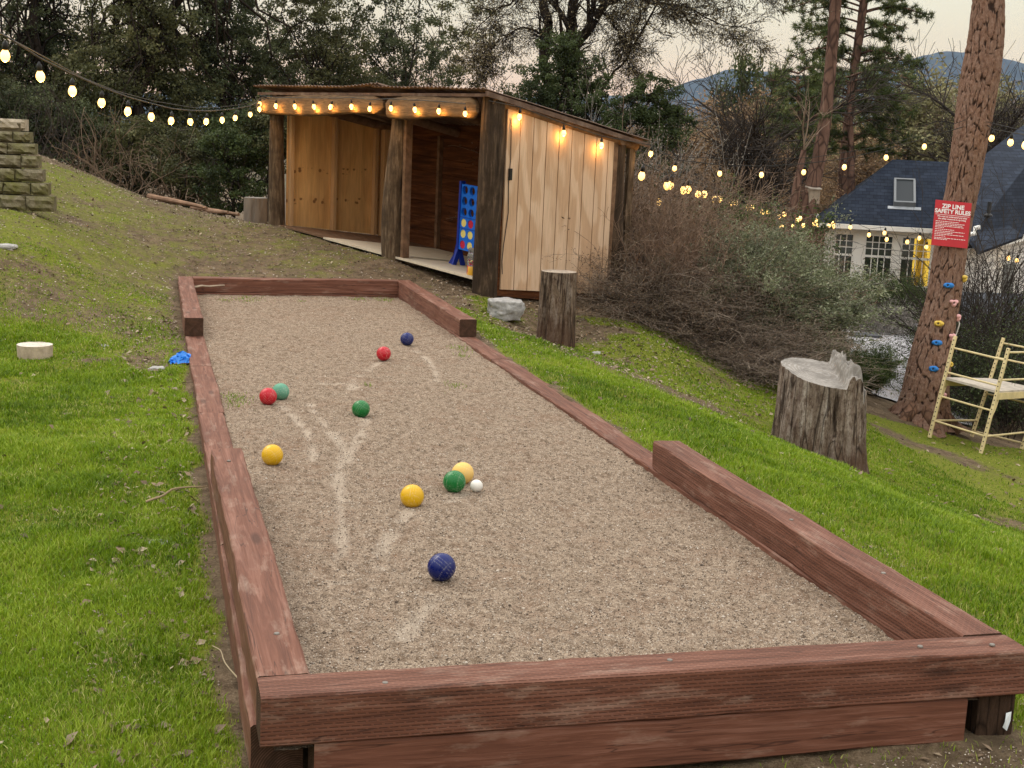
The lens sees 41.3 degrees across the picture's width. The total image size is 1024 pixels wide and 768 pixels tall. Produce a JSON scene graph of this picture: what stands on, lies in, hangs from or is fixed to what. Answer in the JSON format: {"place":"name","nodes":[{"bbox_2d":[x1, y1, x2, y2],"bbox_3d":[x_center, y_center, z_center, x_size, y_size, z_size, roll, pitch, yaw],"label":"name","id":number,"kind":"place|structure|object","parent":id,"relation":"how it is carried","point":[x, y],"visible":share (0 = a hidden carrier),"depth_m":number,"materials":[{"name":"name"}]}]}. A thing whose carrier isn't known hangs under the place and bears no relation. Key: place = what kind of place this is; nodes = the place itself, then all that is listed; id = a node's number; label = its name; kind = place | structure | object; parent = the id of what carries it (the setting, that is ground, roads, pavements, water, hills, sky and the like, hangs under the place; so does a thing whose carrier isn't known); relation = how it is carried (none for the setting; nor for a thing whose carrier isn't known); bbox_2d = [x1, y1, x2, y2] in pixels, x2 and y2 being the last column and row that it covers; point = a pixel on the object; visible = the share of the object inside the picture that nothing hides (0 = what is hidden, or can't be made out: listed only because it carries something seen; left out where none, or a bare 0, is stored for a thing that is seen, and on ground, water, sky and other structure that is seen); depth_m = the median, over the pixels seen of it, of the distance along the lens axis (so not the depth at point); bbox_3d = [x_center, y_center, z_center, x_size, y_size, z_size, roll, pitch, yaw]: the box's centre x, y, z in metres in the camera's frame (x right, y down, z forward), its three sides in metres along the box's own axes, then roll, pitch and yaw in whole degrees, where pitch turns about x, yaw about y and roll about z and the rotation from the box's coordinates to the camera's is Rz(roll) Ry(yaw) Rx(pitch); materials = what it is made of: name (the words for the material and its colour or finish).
{"place":"outdoors","nodes":[
{"label":"outdoors","id":0,"kind":"place"},
{"bbox_2d":[215,296,472,408],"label":"weeds","id":1,"kind":"object","parent":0,"point":[243,301],"visible":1,"depth_m":10.69,"materials":[{"name":"green plant"}]},
{"bbox_2d":[0,154,1023,767],"bbox_3d":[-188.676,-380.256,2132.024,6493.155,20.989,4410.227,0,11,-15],"label":"ground","id":2,"kind":"structure","parent":0,"point":[896,428],"depth_m":12.06,"materials":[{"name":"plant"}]},
{"bbox_2d":[0,29,34,115],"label":"oak tree","id":3,"kind":"object","parent":2,"relation":"on","point":[6,75],"visible":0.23,"depth_m":22.40,"materials":[{"name":"green plant"}]},
{"bbox_2d":[0,118,56,211],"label":"retaining wall","id":4,"kind":"structure","parent":2,"relation":"on","point":[22,188],"depth_m":13.62,"materials":[{"name":"stone blocks"}]},
{"bbox_2d":[0,78,64,157],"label":"bush","id":5,"kind":"object","parent":2,"relation":"on","point":[12,101],"visible":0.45,"depth_m":20.39,"materials":[{"name":"green plant"}]},
{"bbox_2d":[16,342,52,359],"bbox_3d":[-3.465,-0.168,9.873,0.251,0.246,0.248,0,11,-15],"label":"wood slice","id":6,"kind":"object","parent":2,"relation":"on","point":[34,350],"visible":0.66,"depth_m":9.77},
{"bbox_2d":[0,45,112,158],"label":"bare shrub","id":7,"kind":"object","parent":2,"relation":"on","point":[65,147],"visible":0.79,"depth_m":19.84,"materials":[{"name":"plant"}]},
{"bbox_2d":[0,0,124,164],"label":"oak tree","id":8,"kind":"object","parent":2,"relation":"on","point":[34,34],"visible":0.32,"depth_m":23.53,"materials":[{"name":"green plant"}]},
{"bbox_2d":[31,95,112,171],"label":"bush","id":9,"kind":"object","parent":2,"relation":"on","point":[87,127],"visible":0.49,"depth_m":20.62,"materials":[{"name":"plant"}]},
{"bbox_2d":[45,99,205,189],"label":"bare shrub","id":10,"kind":"object","parent":2,"relation":"on","point":[96,151],"visible":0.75,"depth_m":20.02,"materials":[{"name":"plant"}]},
{"bbox_2d":[79,113,173,197],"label":"bush","id":11,"kind":"object","parent":2,"relation":"on","point":[137,134],"visible":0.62,"depth_m":20.48,"materials":[{"name":"green plant"}]},
{"bbox_2d":[42,0,226,194],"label":"oak tree","id":12,"kind":"object","parent":2,"relation":"on","point":[147,50],"visible":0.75,"depth_m":22.11,"materials":[{"name":"green plant"}]},
{"bbox_2d":[70,128,239,206],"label":"bare shrub","id":13,"kind":"object","parent":2,"relation":"on","point":[159,191],"visible":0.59,"depth_m":19.87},
{"bbox_2d":[146,193,207,209],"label":"fallen branch","id":14,"kind":"object","parent":2,"relation":"on","point":[158,198],"visible":0.94,"depth_m":18.54,"materials":[{"name":"brown wood"}]},
{"bbox_2d":[168,351,190,363],"bbox_3d":[-2.365,-0.194,9.740,0.198,0.093,0.154,0,11,-15],"label":"plastic bag","id":15,"kind":"object","parent":2,"relation":"on","point":[181,357],"visible":0.84,"depth_m":9.71,"materials":[{"name":"blue"}]},
{"bbox_2d":[136,126,223,207],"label":"bush","id":16,"kind":"object","parent":2,"relation":"on","point":[196,156],"visible":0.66,"depth_m":20.11,"materials":[{"name":"green plant"}]},
{"bbox_2d":[130,0,311,215],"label":"oak tree","id":17,"kind":"object","parent":2,"relation":"on","point":[212,52],"visible":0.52,"depth_m":23.52,"materials":[{"name":"green plant"}]},
{"bbox_2d":[180,108,268,217],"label":"bush","id":18,"kind":"object","parent":2,"relation":"on","point":[230,175],"visible":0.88,"depth_m":19.33,"materials":[{"name":"green plant"}]},
{"bbox_2d":[243,197,267,222],"bbox_3d":[-3.318,-2.166,17.581,0.311,0.491,0.307,0,11,-15],"label":"log round","id":19,"kind":"object","parent":2,"relation":"on","point":[255,209],"visible":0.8,"depth_m":17.44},
{"bbox_2d":[230,83,286,197],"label":"bush","id":20,"kind":"object","parent":2,"relation":"on","point":[262,119],"visible":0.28,"depth_m":19.40,"materials":[{"name":"green plant"}]},
{"bbox_2d":[218,0,400,160],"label":"oak tree","id":21,"kind":"object","parent":2,"relation":"on","point":[321,74],"visible":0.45,"depth_m":25.17,"materials":[{"name":"green plant"}]},
{"bbox_2d":[323,0,456,86],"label":"oak tree","id":22,"kind":"object","parent":2,"relation":"on","point":[387,40],"visible":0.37,"depth_m":27.36,"materials":[{"name":"green plant"}]},
{"bbox_2d":[368,0,530,96],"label":"oak tree","id":23,"kind":"object","parent":2,"relation":"on","point":[448,50],"visible":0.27,"depth_m":29.89,"materials":[{"name":"green plant"}]},
{"bbox_2d":[253,83,649,302],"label":"open shed","id":24,"kind":"structure","parent":2,"relation":"on","point":[383,177],"depth_m":15.04,"materials":[{"name":"wood"}]},
{"bbox_2d":[0,32,466,124],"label":"string light","id":25,"kind":"object","parent":24,"relation":"hanging from","point":[5,57],"visible":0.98,"depth_m":9.68,"materials":[{"name":"beige"}]},
{"bbox_2d":[449,181,477,264],"bbox_3d":[-0.319,-1.713,14.997,0.197,1.013,1.100,-7,14,-42],"label":"four in row game","id":26,"kind":"object","parent":24,"relation":"on","point":[468,217],"visible":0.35,"depth_m":15.15,"materials":[{"name":"blue plastic"}]},
{"bbox_2d":[489,100,652,156],"bbox_3d":[0.666,-2.684,14.375,2.448,0.495,0.062,-7,14,-41],"label":"string light","id":27,"kind":"object","parent":24,"relation":"hanging from","point":[563,133],"visible":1,"depth_m":14.27,"materials":[{"name":"black"}]},
{"bbox_2d":[487,297,525,321],"bbox_3d":[-0.056,-0.741,13.456,0.382,0.227,0.279,2,10,-1],"label":"boulder","id":28,"kind":"object","parent":2,"relation":"on","point":[505,309],"visible":0.98,"depth_m":13.34,"materials":[{"name":"stone"}]},
{"bbox_2d":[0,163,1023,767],"bbox_3d":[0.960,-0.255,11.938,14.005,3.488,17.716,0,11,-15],"label":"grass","id":29,"kind":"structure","parent":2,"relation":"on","point":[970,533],"depth_m":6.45,"materials":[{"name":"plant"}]},
{"bbox_2d":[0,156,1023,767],"bbox_3d":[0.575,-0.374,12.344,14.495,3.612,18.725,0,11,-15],"label":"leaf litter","id":30,"kind":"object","parent":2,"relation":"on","point":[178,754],"visible":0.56,"depth_m":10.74,"materials":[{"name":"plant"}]},
{"bbox_2d":[536,270,576,348],"bbox_3d":[0.418,-0.631,12.714,0.393,0.851,0.396,0,11,-15],"label":"tree stump","id":31,"kind":"object","parent":2,"relation":"on","point":[556,311],"visible":0.84,"depth_m":12.57,"materials":[{"name":"wood"}]},
{"bbox_2d":[197,294,978,749],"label":"court gravel","id":32,"kind":"structure","parent":2,"relation":"on","point":[425,336],"depth_m":6.04,"materials":[{"name":"gravel"}]},
{"bbox_2d":[259,388,276,404],"bbox_3d":[-1.492,0.076,8.314,0.107,0.107,0.107,0,11,-15],"label":"bocce ball","id":33,"kind":"object","parent":32,"relation":"on","point":[267,396],"visible":1,"depth_m":8.28,"materials":[{"name":"paint"}]},
{"bbox_2d":[261,444,282,465],"bbox_3d":[-1.196,0.355,6.783,0.107,0.107,0.107,0,11,-15],"label":"bocce ball","id":34,"kind":"object","parent":32,"relation":"on","point":[271,454],"visible":1,"depth_m":6.75,"materials":[{"name":"paint"}]},
{"bbox_2d":[273,383,288,399],"bbox_3d":[-1.445,0.048,8.485,0.107,0.107,0.107,0,11,-15],"label":"bocce ball","id":35,"kind":"object","parent":32,"relation":"on","point":[281,390],"visible":0.85,"depth_m":8.45,"materials":[{"name":"paint"}]},
{"bbox_2d":[352,400,369,417],"bbox_3d":[-0.902,0.149,8.107,0.107,0.107,0.107,0,11,-15],"label":"bocce ball","id":36,"kind":"object","parent":32,"relation":"on","point":[360,408],"visible":1,"depth_m":8.07,"materials":[{"name":"paint"}]},
{"bbox_2d":[400,484,423,507],"bbox_3d":[-0.451,0.507,6.136,0.107,0.107,0.107,0,11,-15],"label":"bocce ball","id":37,"kind":"object","parent":32,"relation":"on","point":[411,495],"visible":1,"depth_m":6.10,"materials":[{"name":"paint"}]},
{"bbox_2d":[427,553,455,580],"bbox_3d":[-0.265,0.690,5.120,0.107,0.107,0.107,0,11,-15],"label":"bocce ball","id":38,"kind":"object","parent":32,"relation":"on","point":[441,566],"visible":1,"depth_m":5.08,"materials":[{"name":"paint"}]},
{"bbox_2d":[443,470,465,492],"bbox_3d":[-0.272,0.461,6.409,0.107,0.107,0.107,0,11,-15],"label":"bocce ball","id":39,"kind":"object","parent":32,"relation":"on","point":[454,481],"visible":1,"depth_m":6.37,"materials":[{"name":"paint"}]},
{"bbox_2d":[452,462,473,483],"bbox_3d":[-0.238,0.432,6.575,0.107,0.107,0.107,0,11,-15],"label":"bocce ball","id":40,"kind":"object","parent":32,"relation":"on","point":[465,470],"visible":0.61,"depth_m":6.54,"materials":[{"name":"paint"}]},
{"bbox_2d":[178,276,1023,767],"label":"bocce court frame","id":41,"kind":"object","parent":2,"relation":"on","point":[930,670],"visible":0.82,"depth_m":4.06,"materials":[{"name":"brown wood"}]},
{"bbox_2d":[505,26,698,202],"bbox_3d":[1.446,-3.453,22.545,3.146,4.802,1.778,7,11,26],"label":"evergreen tree","id":42,"kind":"object","parent":2,"relation":"on","point":[565,69],"visible":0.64,"depth_m":22.19,"materials":[{"name":"green plant"}]},
{"bbox_2d":[443,129,798,331],"bbox_3d":[1.310,-1.787,16.463,4.424,2.678,4.351,3,10,2],"label":"brush shrub","id":43,"kind":"object","parent":2,"relation":"on","point":[680,210],"visible":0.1,"depth_m":16.15,"materials":[{"name":"brown plant"}]},
{"bbox_2d":[516,69,759,214],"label":"bare shrub","id":44,"kind":"object","parent":2,"relation":"on","point":[663,175],"visible":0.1,"depth_m":20.15,"materials":[{"name":"plant"}]},
{"bbox_2d":[446,0,839,117],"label":"deciduous oak","id":45,"kind":"object","parent":2,"relation":"on","point":[569,21],"visible":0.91,"depth_m":23.37,"materials":[{"name":"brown plant"}]},
{"bbox_2d":[597,83,713,200],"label":"bare tree","id":46,"kind":"object","parent":2,"relation":"on","point":[631,129],"visible":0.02,"depth_m":47.83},
{"bbox_2d":[534,231,823,327],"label":"brush shrub","id":47,"kind":"object","parent":2,"relation":"on","point":[632,295],"visible":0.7,"depth_m":14.64,"materials":[{"name":"brown plant"}]},
{"bbox_2d":[600,142,784,308],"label":"brush shrub","id":48,"kind":"object","parent":2,"relation":"on","point":[671,251],"visible":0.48,"depth_m":15.30,"materials":[{"name":"plant"}]},
{"bbox_2d":[590,186,796,332],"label":"brush shrub","id":49,"kind":"object","parent":2,"relation":"on","point":[651,275],"visible":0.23,"depth_m":15.11,"materials":[{"name":"brown plant"}]},
{"bbox_2d":[622,96,807,239],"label":"brush shrub","id":50,"kind":"object","parent":2,"relation":"on","point":[704,185],"visible":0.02,"depth_m":19.38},
{"bbox_2d":[576,241,873,362],"bbox_3d":[2.002,-0.991,15.281,3.468,1.294,3.723,10,13,37],"label":"brush shrub","id":51,"kind":"object","parent":2,"relation":"on","point":[680,332],"visible":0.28,"depth_m":14.72,"materials":[{"name":"brown plant"}]},
{"bbox_2d":[599,262,860,347],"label":"brush shrub","id":52,"kind":"object","parent":2,"relation":"on","point":[702,319],"visible":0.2,"depth_m":14.65,"materials":[{"name":"brown plant"}]},
{"bbox_2d":[639,97,835,207],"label":"leafy tree","id":53,"kind":"object","parent":2,"relation":"on","point":[701,155],"visible":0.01,"depth_m":45.89,"materials":[{"name":"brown plant"}]},
{"bbox_2d":[607,170,869,331],"bbox_3d":[2.397,-1.451,15.904,3.171,2.099,3.228,-7,14,-44],"label":"brush shrub","id":54,"kind":"object","parent":2,"relation":"on","point":[730,242],"visible":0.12,"depth_m":15.23,"materials":[{"name":"plant"}]},
{"bbox_2d":[623,139,862,328],"bbox_3d":[1.794,-1.756,18.160,4.895,3.012,4.977,-1,11,-20],"label":"brush shrub","id":55,"kind":"object","parent":2,"relation":"on","point":[710,196],"visible":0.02,"depth_m":17.72,"materials":[{"name":"brown plant"}]},
{"bbox_2d":[657,172,829,268],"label":"green shrub","id":56,"kind":"object","parent":2,"relation":"on","point":[769,211],"depth_m":19.39,"materials":[{"name":"green plant"}]},
{"bbox_2d":[631,78,858,242],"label":"leafy tree","id":57,"kind":"object","parent":2,"relation":"on","point":[701,124],"visible":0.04,"depth_m":46.88,"materials":[{"name":"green plant"}]},
{"bbox_2d":[603,292,896,374],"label":"brush shrub","id":58,"kind":"object","parent":2,"relation":"on","point":[754,339],"visible":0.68,"depth_m":14.37,"materials":[{"name":"brown plant"}]},
{"bbox_2d":[698,31,803,151],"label":"leafy tree","id":59,"kind":"object","parent":2,"relation":"on","point":[740,67],"visible":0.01,"depth_m":60.16,"materials":[{"name":"plant"}]},
{"bbox_2d":[632,161,870,319],"bbox_3d":[2.706,-1.742,19.970,5.101,3.088,5.017,-7,14,-41],"label":"brush shrub","id":60,"kind":"object","parent":2,"relation":"on","point":[786,198],"visible":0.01,"depth_m":18.97,"materials":[{"name":"brown plant"}]},
{"bbox_2d":[676,149,831,250],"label":"leafy tree","id":61,"kind":"object","parent":2,"relation":"on","point":[786,205],"visible":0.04,"depth_m":41.86,"materials":[{"name":"green plant"}]},
{"bbox_2d":[645,170,866,306],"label":"green shrub","id":62,"kind":"object","parent":2,"relation":"on","point":[812,218],"visible":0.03,"depth_m":18.19,"materials":[{"name":"green plant"}]},
{"bbox_2d":[654,195,879,354],"bbox_3d":[2.810,-1.175,15.476,2.189,1.998,2.207,-5,13,-37],"label":"olive shrub","id":63,"kind":"object","parent":2,"relation":"on","point":[749,247],"visible":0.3,"depth_m":15.20,"materials":[{"name":"green plant"}]},
{"bbox_2d":[642,202,913,370],"bbox_3d":[3.169,-1.125,16.196,3.270,1.998,3.298,8,11,27],"label":"olive shrub","id":64,"kind":"object","parent":2,"relation":"on","point":[831,307],"visible":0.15,"depth_m":15.56,"materials":[{"name":"green plant"}]},
{"bbox_2d":[622,33,959,219],"bbox_3d":[6.637,-5.601,37.122,8.176,7.786,7.802,-5,13,-36],"label":"bare tree","id":65,"kind":"object","parent":2,"relation":"on","point":[755,140],"visible":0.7,"depth_m":36.13,"materials":[{"name":"plant"}]},
{"bbox_2d":[755,54,839,236],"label":"pine tree","id":66,"kind":"object","parent":2,"relation":"on","point":[810,70],"visible":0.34,"depth_m":41.94,"materials":[{"name":"plant"}]},
{"bbox_2d":[685,331,918,400],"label":"brush shrub","id":67,"kind":"object","parent":2,"relation":"on","point":[771,371],"visible":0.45,"depth_m":13.99,"materials":[{"name":"brown plant"}]},
{"bbox_2d":[766,167,844,264],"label":"leafy tree","id":68,"kind":"object","parent":2,"relation":"on","point":[824,187],"visible":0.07,"depth_m":42.62,"materials":[{"name":"green plant"}]},
{"bbox_2d":[690,192,920,352],"bbox_3d":[3.664,-1.563,20.612,4.612,2.839,4.690,3,10,3],"label":"brush shrub","id":69,"kind":"object","parent":2,"relation":"on","point":[819,247],"depth_m":19.82,"materials":[{"name":"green plant"}]},
{"bbox_2d":[785,76,845,237],"bbox_3d":[6.518,-3.895,30.159,1.367,5.752,1.061,12,14,43],"label":"leaning tree","id":70,"kind":"object","parent":2,"relation":"on","point":[797,181],"visible":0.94,"depth_m":29.92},
{"bbox_2d":[794,0,841,247],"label":"pine tree","id":71,"kind":"object","parent":2,"relation":"on","point":[815,174],"visible":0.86,"depth_m":34.37,"materials":[{"name":"plant"}]},
{"bbox_2d":[771,350,869,474],"bbox_3d":[2.630,0.294,11.542,0.953,1.120,0.968,0,11,-15],"label":"tree stump","id":72,"kind":"object","parent":2,"relation":"on","point":[820,407],"visible":0.82,"depth_m":11.23,"materials":[{"name":"wood"}]},
{"bbox_2d":[724,62,958,175],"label":"leafy tree","id":73,"kind":"object","parent":2,"relation":"on","point":[921,118],"visible":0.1,"depth_m":56.61,"materials":[{"name":"plant"}]},
{"bbox_2d":[779,114,910,206],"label":"leafy tree","id":74,"kind":"object","parent":2,"relation":"on","point":[861,176],"visible":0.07,"depth_m":49.23,"materials":[{"name":"green plant"}]},
{"bbox_2d":[774,61,926,194],"bbox_3d":[9.825,-5.795,40.106,4.373,7.465,4.254,5,10,14],"label":"pine tree","id":75,"kind":"object","parent":2,"relation":"on","point":[872,133],"visible":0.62,"depth_m":39.91,"materials":[{"name":"plant"}]},
{"bbox_2d":[822,339,887,391],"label":"green shrub","id":76,"kind":"object","parent":2,"relation":"on","point":[863,364],"visible":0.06,"depth_m":15.99,"materials":[{"name":"green plant"}]},
{"bbox_2d":[776,0,934,198],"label":"pine tree","id":77,"kind":"object","parent":2,"relation":"on","point":[891,8],"visible":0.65,"depth_m":43.82,"materials":[{"name":"plant"}]},
{"bbox_2d":[850,331,909,396],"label":"green shrub","id":78,"kind":"object","parent":2,"relation":"on","point":[885,356],"visible":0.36,"depth_m":16.84,"materials":[{"name":"green plant"}]},
{"bbox_2d":[847,262,915,320],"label":"green shrub","id":79,"kind":"object","parent":2,"relation":"on","point":[874,285],"visible":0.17,"depth_m":32.52,"materials":[{"name":"green plant"}]},
{"bbox_2d":[849,295,921,336],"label":"bare shrub","id":80,"kind":"object","parent":2,"relation":"on","point":[887,329],"visible":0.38,"depth_m":30.18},
{"bbox_2d":[871,264,927,323],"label":"green shrub","id":81,"kind":"object","parent":2,"relation":"on","point":[910,286],"visible":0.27,"depth_m":32.63,"materials":[{"name":"green plant"}]},
{"bbox_2d":[842,323,971,424],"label":"gravel yard","id":82,"kind":"structure","parent":2,"relation":"on","point":[890,396],"depth_m":24.48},
{"bbox_2d":[803,23,1023,161],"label":"bare tree","id":83,"kind":"object","parent":2,"relation":"on","point":[1013,123],"visible":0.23,"depth_m":49.12,"materials":[{"name":"plant"}]},
{"bbox_2d":[815,125,1023,304],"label":"house","id":84,"kind":"structure","parent":2,"relation":"on","point":[893,194],"depth_m":37.00,"materials":[{"name":"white brick"}]},
{"bbox_2d":[638,164,830,225],"bbox_3d":[5.019,-3.368,25.999,0.188,1.707,21.249,6,11,18],"label":"string light","id":85,"kind":"object","parent":84,"relation":"hanging from","point":[641,175],"visible":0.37,"depth_m":16.86,"materials":[{"name":"black"}]},
{"bbox_2d":[831,232,854,277],"bbox_3d":[9.064,-3.470,37.322,0.600,1.380,0.060,5,10,12],"label":"window","id":86,"kind":"structure","parent":84,"relation":"in","point":[850,244],"depth_m":37.27,"materials":[{"name":"white glass"}]},
{"bbox_2d":[861,234,894,282],"bbox_3d":[9.989,-3.393,37.118,0.780,1.380,0.060,5,10,12],"label":"window","id":87,"kind":"structure","parent":84,"relation":"in","point":[875,240],"depth_m":37.10,"materials":[{"name":"white glass"}]},
{"bbox_2d":[897,236,932,287],"bbox_3d":[10.952,-3.312,36.905,0.840,1.380,0.060,5,10,12],"label":"window","id":88,"kind":"structure","parent":84,"relation":"in","point":[913,241],"depth_m":36.88,"materials":[{"name":"yellow glass"}]},
{"bbox_2d":[835,147,1023,381],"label":"bare shrub","id":89,"kind":"object","parent":2,"relation":"on","point":[1011,278],"visible":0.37,"depth_m":20.62,"materials":[{"name":"plant"}]},
{"bbox_2d":[837,50,1023,124],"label":"leafy tree","id":90,"kind":"object","parent":2,"relation":"on","point":[954,83],"visible":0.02,"depth_m":62.08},
{"bbox_2d":[861,220,1023,394],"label":"bare shrub","id":91,"kind":"object","parent":2,"relation":"on","point":[962,300],"visible":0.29,"depth_m":19.79,"materials":[{"name":"plant"}]},
{"bbox_2d":[865,74,1023,166],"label":"leafy tree","id":92,"kind":"object","parent":2,"relation":"on","point":[923,151],"visible":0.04,"depth_m":54.53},
{"bbox_2d":[866,287,1023,441],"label":"bare shrub","id":93,"kind":"object","parent":2,"relation":"on","point":[1007,401],"visible":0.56,"depth_m":17.39,"materials":[{"name":"brown plant"}]},
{"bbox_2d":[888,0,1004,437],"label":"pine tree","id":94,"kind":"object","parent":2,"relation":"on","point":[980,74],"visible":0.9,"depth_m":15.83,"materials":[{"name":"brown plant"}]},
{"bbox_2d":[641,119,966,177],"bbox_3d":[3.407,-2.726,15.550,3.844,0.783,0.429,2,10,-5],"label":"string light","id":95,"kind":"object","parent":94,"relation":"hanging from","point":[803,172],"visible":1,"depth_m":15.73,"materials":[{"name":"black"}]},
{"bbox_2d":[931,200,971,247],"bbox_3d":[5.106,-1.858,15.787,0.423,0.529,0.007,6,0,0],"label":"safety sign","id":96,"kind":"object","parent":94,"relation":"attached to","point":[951,223],"visible":1,"depth_m":15.79,"materials":[{"name":"red"}]},
{"bbox_2d":[872,288,1023,418],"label":"bare shrub","id":97,"kind":"object","parent":2,"relation":"on","point":[961,342],"visible":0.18,"depth_m":18.57,"materials":[{"name":"brown plant"}]},
{"bbox_2d":[882,320,1016,415],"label":"bare shrub","id":98,"kind":"object","parent":2,"relation":"on","point":[967,363],"visible":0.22,"depth_m":18.27,"materials":[{"name":"brown plant"}]},
{"bbox_2d":[885,287,1023,429],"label":"bare shrub","id":99,"kind":"object","parent":2,"relation":"on","point":[1010,373],"visible":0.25,"depth_m":18.13,"materials":[{"name":"brown plant"}]},
{"bbox_2d":[892,252,1023,422],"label":"bare shrub","id":100,"kind":"object","parent":2,"relation":"on","point":[997,334],"visible":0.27,"depth_m":18.78,"materials":[{"name":"plant"}]},
{"bbox_2d":[928,336,1023,453],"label":"chair","id":101,"kind":"object","parent":2,"relation":"on","point":[1001,388],"visible":0.98,"depth_m":15.28,"materials":[{"name":"paint"}]},
{"bbox_2d":[0,0,1023,98],"label":"sky","id":102,"kind":"structure","parent":0,"point":[951,19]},
{"bbox_2d":[37,51,1023,130],"bbox_3d":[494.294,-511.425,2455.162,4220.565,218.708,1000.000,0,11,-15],"label":"hills","id":103,"kind":"structure","parent":0,"point":[948,59],"depth_m":2360.02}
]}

